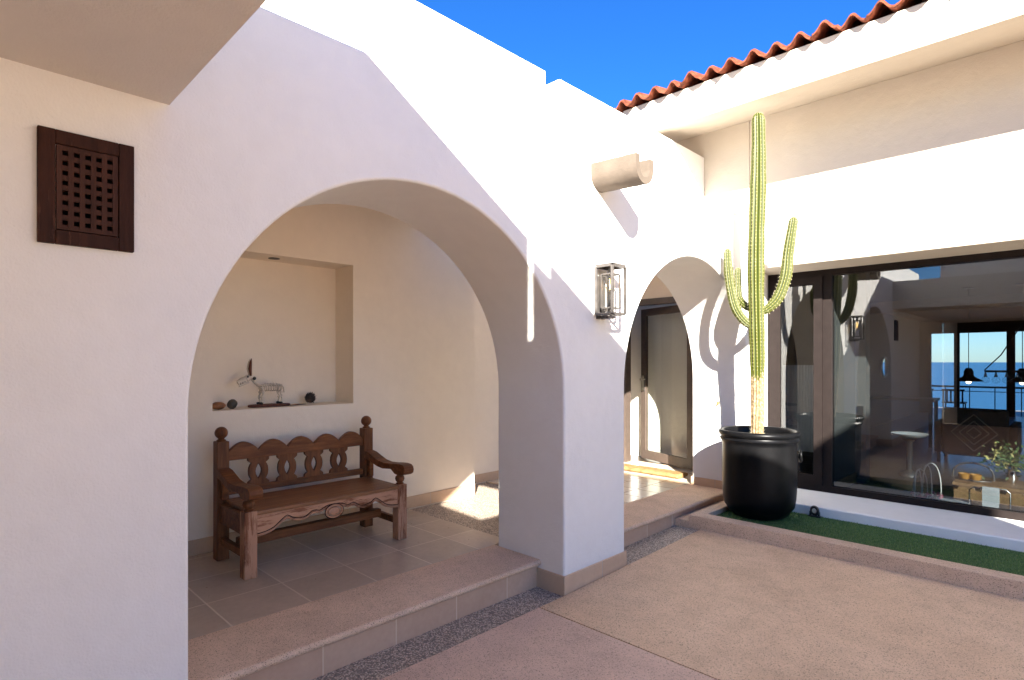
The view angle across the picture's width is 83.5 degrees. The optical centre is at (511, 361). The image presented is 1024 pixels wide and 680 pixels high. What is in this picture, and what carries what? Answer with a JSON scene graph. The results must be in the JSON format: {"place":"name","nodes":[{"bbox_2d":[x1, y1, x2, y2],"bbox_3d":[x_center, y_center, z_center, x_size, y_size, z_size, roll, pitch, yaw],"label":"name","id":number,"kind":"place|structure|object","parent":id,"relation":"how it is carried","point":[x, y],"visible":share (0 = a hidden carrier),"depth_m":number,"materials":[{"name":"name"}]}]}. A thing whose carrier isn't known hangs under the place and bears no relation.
{"place":"outdoors","nodes":[
{"label":"outdoors","id":0,"kind":"place"},
{"bbox_2d":[0,0,265,104],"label":"ceiling","id":1,"kind":"structure","parent":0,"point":[164,51],"depth_m":1.77,"materials":[{"name":"paint"}]},
{"bbox_2d":[381,608,715,679],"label":"paving","id":2,"kind":"structure","parent":0,"point":[539,644],"depth_m":3.09,"materials":[{"name":"pink concrete"}]},
{"bbox_2d":[415,0,1023,361],"label":"sky","id":3,"kind":"structure","parent":0,"point":[611,51],"materials":[{"name":"blue"}]},
{"bbox_2d":[540,529,1023,679],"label":"paving","id":4,"kind":"structure","parent":0,"point":[717,606],"depth_m":3.56,"materials":[{"name":"beige concrete"}]},
{"bbox_2d":[797,451,812,473],"bbox_3d":[3.413,1.230,6.610,0.430,0.380,0.300,0,0,45],"label":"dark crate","id":5,"kind":"object","parent":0,"point":[805,465],"visible":0.13,"depth_m":6.51,"materials":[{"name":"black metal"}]},
{"bbox_2d":[932,362,1023,410],"bbox_3d":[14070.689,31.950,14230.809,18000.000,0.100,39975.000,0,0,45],"label":"sea","id":6,"kind":"structure","parent":0,"point":[942,373],"depth_m":804.45,"materials":[{"name":"blue liquid"}]},
{"bbox_2d":[933,407,1023,416],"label":"terrace","id":7,"kind":"structure","parent":0,"point":[1018,413],"depth_m":18.31,"materials":[{"name":"tile"}]},
{"bbox_2d":[941,389,966,407],"bbox_3d":[13.069,1.210,16.944,0.540,0.820,0.525,0,0,45],"label":"terrace chair","id":8,"kind":"object","parent":7,"relation":"on","point":[950,401],"visible":0.64,"depth_m":16.85,"materials":[{"name":"black metal"}]},
{"bbox_2d":[932,385,1023,416],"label":"glass railing","id":9,"kind":"object","parent":7,"relation":"on","point":[994,387],"visible":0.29,"depth_m":17.43,"materials":[{"name":"black metal"}]},
{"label":"paving base","id":10,"kind":"structure","parent":0,"visible":0},
{"bbox_2d":[0,0,767,679],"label":"arcade building","id":11,"kind":"structure","parent":10,"relation":"on","point":[406,226],"depth_m":3.73,"materials":[{"name":"white paint"}]},
{"bbox_2d":[37,125,133,252],"bbox_3d":[-1.510,-0.604,2.041,0.022,0.393,0.279,0,0,45],"label":"wooden vent hatch","id":12,"kind":"object","parent":11,"relation":"attached to","point":[94,193],"visible":1,"depth_m":2.03,"materials":[{"name":"brown wood"}]},
{"bbox_2d":[212,402,225,409],"bbox_3d":[-2.256,0.338,4.404,0.080,0.061,0.111,0,0,45],"label":"amber stone","id":13,"kind":"object","parent":11,"relation":"in","point":[218,405],"visible":0.93,"depth_m":4.38,"materials":[{"name":"brown stone"}]},
{"bbox_2d":[227,399,237,408],"bbox_3d":[-2.192,0.331,4.495,0.075,0.077,0.074,0,0,20],"label":"dark stone","id":14,"kind":"object","parent":11,"relation":"on","point":[232,403],"visible":1,"depth_m":4.47,"materials":[{"name":"grey stone"}]},
{"bbox_2d":[236,358,289,407],"bbox_3d":[-2.031,0.171,4.695,0.130,0.398,0.428,0,0,45],"label":"donkey figurine","id":15,"kind":"object","parent":11,"relation":"in","point":[244,380],"visible":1,"depth_m":4.66,"materials":[{"name":"ceramic"}]},
{"bbox_2d":[305,392,315,402],"bbox_3d":[-1.771,0.311,5.037,0.104,0.102,0.106,0,0,45],"label":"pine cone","id":16,"kind":"object","parent":11,"relation":"in","point":[310,397],"visible":1,"depth_m":5.01,"materials":[{"name":"plant"}]},
{"bbox_2d":[213,416,413,580],"bbox_3d":[-1.462,0.941,4.326,0.680,0.949,1.268,0,0,45],"label":"carved bench","id":17,"kind":"object","parent":11,"relation":"on","point":[253,515],"visible":1,"depth_m":4.28,"materials":[{"name":"brown wood"}]},
{"bbox_2d":[594,262,626,319],"bbox_3d":[0.713,-0.510,4.182,0.174,0.390,0.177,0,0,45],"label":"wall lantern","id":18,"kind":"object","parent":11,"relation":"attached to","point":[601,309],"depth_m":4.17,"materials":[{"name":"grey metal"}]},
{"bbox_2d":[624,463,687,478],"bbox_3d":[1.719,1.387,7.343,1.020,0.063,0.266,0,0,45],"label":"door mat","id":19,"kind":"object","parent":11,"relation":"on","point":[656,471],"depth_m":7.16,"materials":[{"name":"yellow fabric"}]},
{"bbox_2d":[639,305,691,469],"bbox_3d":[2.103,0.320,7.895,0.110,2.160,1.070,0,0,-24],"label":"glass door","id":20,"kind":"structure","parent":11,"relation":"in","point":[678,461],"depth_m":8.13,"materials":[{"name":"brown metal"}]},
{"bbox_2d":[313,525,697,679],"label":"pebble gutter","id":21,"kind":"object","parent":10,"relation":"on","point":[380,665],"visible":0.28,"depth_m":3.44,"materials":[{"name":"grey gravel"}]},
{"bbox_2d":[614,0,1023,551],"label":"window wing","id":22,"kind":"structure","parent":10,"relation":"on","point":[894,132],"depth_m":5.50,"materials":[{"name":"white paint"}]},
{"bbox_2d":[783,365,812,451],"bbox_3d":[3.478,0.730,6.959,0.880,1.380,0.028,0,0,45],"label":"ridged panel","id":23,"kind":"object","parent":22,"relation":"on","point":[798,397],"visible":0.28,"depth_m":6.93,"materials":[{"name":"glass"}]},
{"bbox_2d":[857,406,863,422],"bbox_3d":[4.083,0.620,6.724,0.068,0.200,0.015,0,0,45],"label":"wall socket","id":24,"kind":"object","parent":22,"relation":"attached to","point":[860,414],"depth_m":6.72,"materials":[{"name":"grey plastic"}]},
{"bbox_2d":[857,441,863,448],"bbox_3d":[4.083,0.980,6.724,0.068,0.090,0.015,0,0,45],"label":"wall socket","id":25,"kind":"object","parent":22,"relation":"attached to","point":[860,444],"depth_m":6.72,"materials":[{"name":"black plastic"}]},
{"bbox_2d":[880,356,888,377],"bbox_3d":[8.563,0.120,13.190,0.060,0.499,0.660,0,0,45],"label":"round mirror","id":26,"kind":"object","parent":22,"relation":"attached to","point":[884,366],"visible":1,"depth_m":13.17,"materials":[{"name":"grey mirror"}]},
{"bbox_2d":[768,249,1023,520],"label":"sliding window","id":27,"kind":"structure","parent":22,"relation":"attached to","point":[821,478],"depth_m":6.12,"materials":[{"name":"brown metal"}]},
{"bbox_2d":[870,395,939,447],"bbox_3d":[6.642,1.020,10.167,1.450,0.800,0.600,0,0,45],"label":"console table","id":28,"kind":"object","parent":22,"relation":"on","point":[930,400],"visible":0.4,"depth_m":9.68,"materials":[{"name":"brown wood"}]},
{"bbox_2d":[890,431,928,477],"bbox_3d":[4.945,1.155,7.135,0.400,0.530,0.400,0,0,45],"label":"pedestal table","id":29,"kind":"object","parent":22,"relation":"on","point":[909,438],"visible":0.97,"depth_m":7.10,"materials":[{"name":"white stone"}]},
{"bbox_2d":[910,463,942,498],"bbox_3d":[4.266,1.269,5.906,0.283,0.448,0.213,0,0,45],"label":"wire flower stand","id":30,"kind":"object","parent":22,"relation":"on","point":[914,493],"visible":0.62,"depth_m":5.92,"materials":[{"name":"white metal"}]},
{"bbox_2d":[929,496,970,503],"bbox_3d":[4.386,1.410,5.768,0.330,0.020,0.270,0,0,45],"label":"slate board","id":31,"kind":"object","parent":22,"relation":"on","point":[953,500],"visible":0.38,"depth_m":5.79,"materials":[{"name":"grey stone"}]},
{"bbox_2d":[954,287,983,383],"bbox_3d":[6.923,-0.398,8.694,0.356,1.465,0.356,0,0,45],"label":"pendant lamp","id":32,"kind":"object","parent":22,"relation":"hanging from","point":[968,377],"visible":1,"depth_m":8.66,"materials":[{"name":"black metal"}]},
{"bbox_2d":[928,329,1023,416],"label":"terrace doors","id":33,"kind":"structure","parent":22,"relation":"in","point":[1010,350],"depth_m":15.37,"materials":[{"name":"black metal"}]},
{"bbox_2d":[934,407,1021,468],"bbox_3d":[6.565,1.030,8.091,0.900,0.780,0.762,0,0,45],"label":"patterned armchair","id":34,"kind":"object","parent":22,"relation":"on","point":[965,431],"visible":0.85,"depth_m":7.83,"materials":[{"name":"fabric"}]},
{"bbox_2d":[952,477,1023,506],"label":"wooden table","id":35,"kind":"object","parent":22,"relation":"on","point":[963,487],"visible":0.72,"depth_m":5.83,"materials":[{"name":"brown wood"}]},
{"bbox_2d":[958,472,969,479],"bbox_3d":[4.798,1.215,6.084,0.112,0.065,0.112,0,0,45],"label":"amber bowl","id":36,"kind":"object","parent":35,"relation":"on","point":[962,475],"visible":1,"depth_m":6.05,"materials":[{"name":"ceramic"}]},
{"bbox_2d":[952,462,994,482],"bbox_3d":[4.863,1.154,6.048,0.359,0.192,0.196,0,0,45],"label":"wire basket","id":37,"kind":"object","parent":35,"relation":"on","point":[987,467],"visible":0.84,"depth_m":6.01,"materials":[{"name":"grey metal"}]},
{"bbox_2d":[969,473,981,480],"bbox_3d":[4.864,1.215,6.019,0.112,0.065,0.112,0,0,45],"label":"amber bowl","id":38,"kind":"object","parent":35,"relation":"on","point":[976,477],"visible":0.97,"depth_m":5.98,"materials":[{"name":"ceramic"}]},
{"bbox_2d":[977,440,1023,483],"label":"potted houseplant","id":39,"kind":"object","parent":35,"relation":"on","point":[1012,476],"visible":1,"depth_m":5.89,"materials":[{"name":"green plant"}]},
{"bbox_2d":[969,486,1010,509],"bbox_3d":[4.575,1.311,5.494,0.312,0.218,0.053,0,0,42],"label":"towel rail","id":40,"kind":"object","parent":22,"relation":"on","point":[990,496],"visible":0.78,"depth_m":5.47,"materials":[{"name":"silver metal"}]},
{"bbox_2d":[984,321,1023,383],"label":"bar chandelier","id":41,"kind":"object","parent":22,"relation":"hanging from","point":[1007,372],"visible":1,"depth_m":6.68,"materials":[{"name":"black metal"}]},
{"bbox_2d":[1007,283,1023,384],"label":"pendant lamp","id":42,"kind":"object","parent":22,"relation":"hanging from","point":[1020,379],"visible":0.91,"depth_m":8.26,"materials":[{"name":"black metal"}]},
{"bbox_2d":[675,500,1023,599],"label":"turf bed","id":43,"kind":"object","parent":10,"relation":"on","point":[994,570],"visible":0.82,"depth_m":4.60,"materials":[{"name":"concrete"}]},
{"bbox_2d":[718,425,801,520],"bbox_3d":[2.390,1.070,5.554,0.736,0.830,0.736,0,0,45],"label":"plant pot","id":44,"kind":"object","parent":43,"relation":"on","point":[759,476],"visible":1,"depth_m":5.28,"materials":[{"name":"black ceramic"}]},
{"bbox_2d":[723,112,797,433],"bbox_3d":[2.361,-0.790,5.455,0.631,3.099,0.353,0,0,45],"label":"columnar cactus","id":45,"kind":"object","parent":44,"relation":"on","point":[757,309],"visible":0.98,"depth_m":5.40,"materials":[{"name":"green plant"}]},
{"bbox_2d":[808,505,820,517],"bbox_3d":[2.900,1.431,5.493,0.110,0.108,0.048,0,0,45],"label":"garden spotlight","id":46,"kind":"object","parent":43,"relation":"on","point":[814,511],"visible":1,"depth_m":5.48,"materials":[{"name":"black metal"}]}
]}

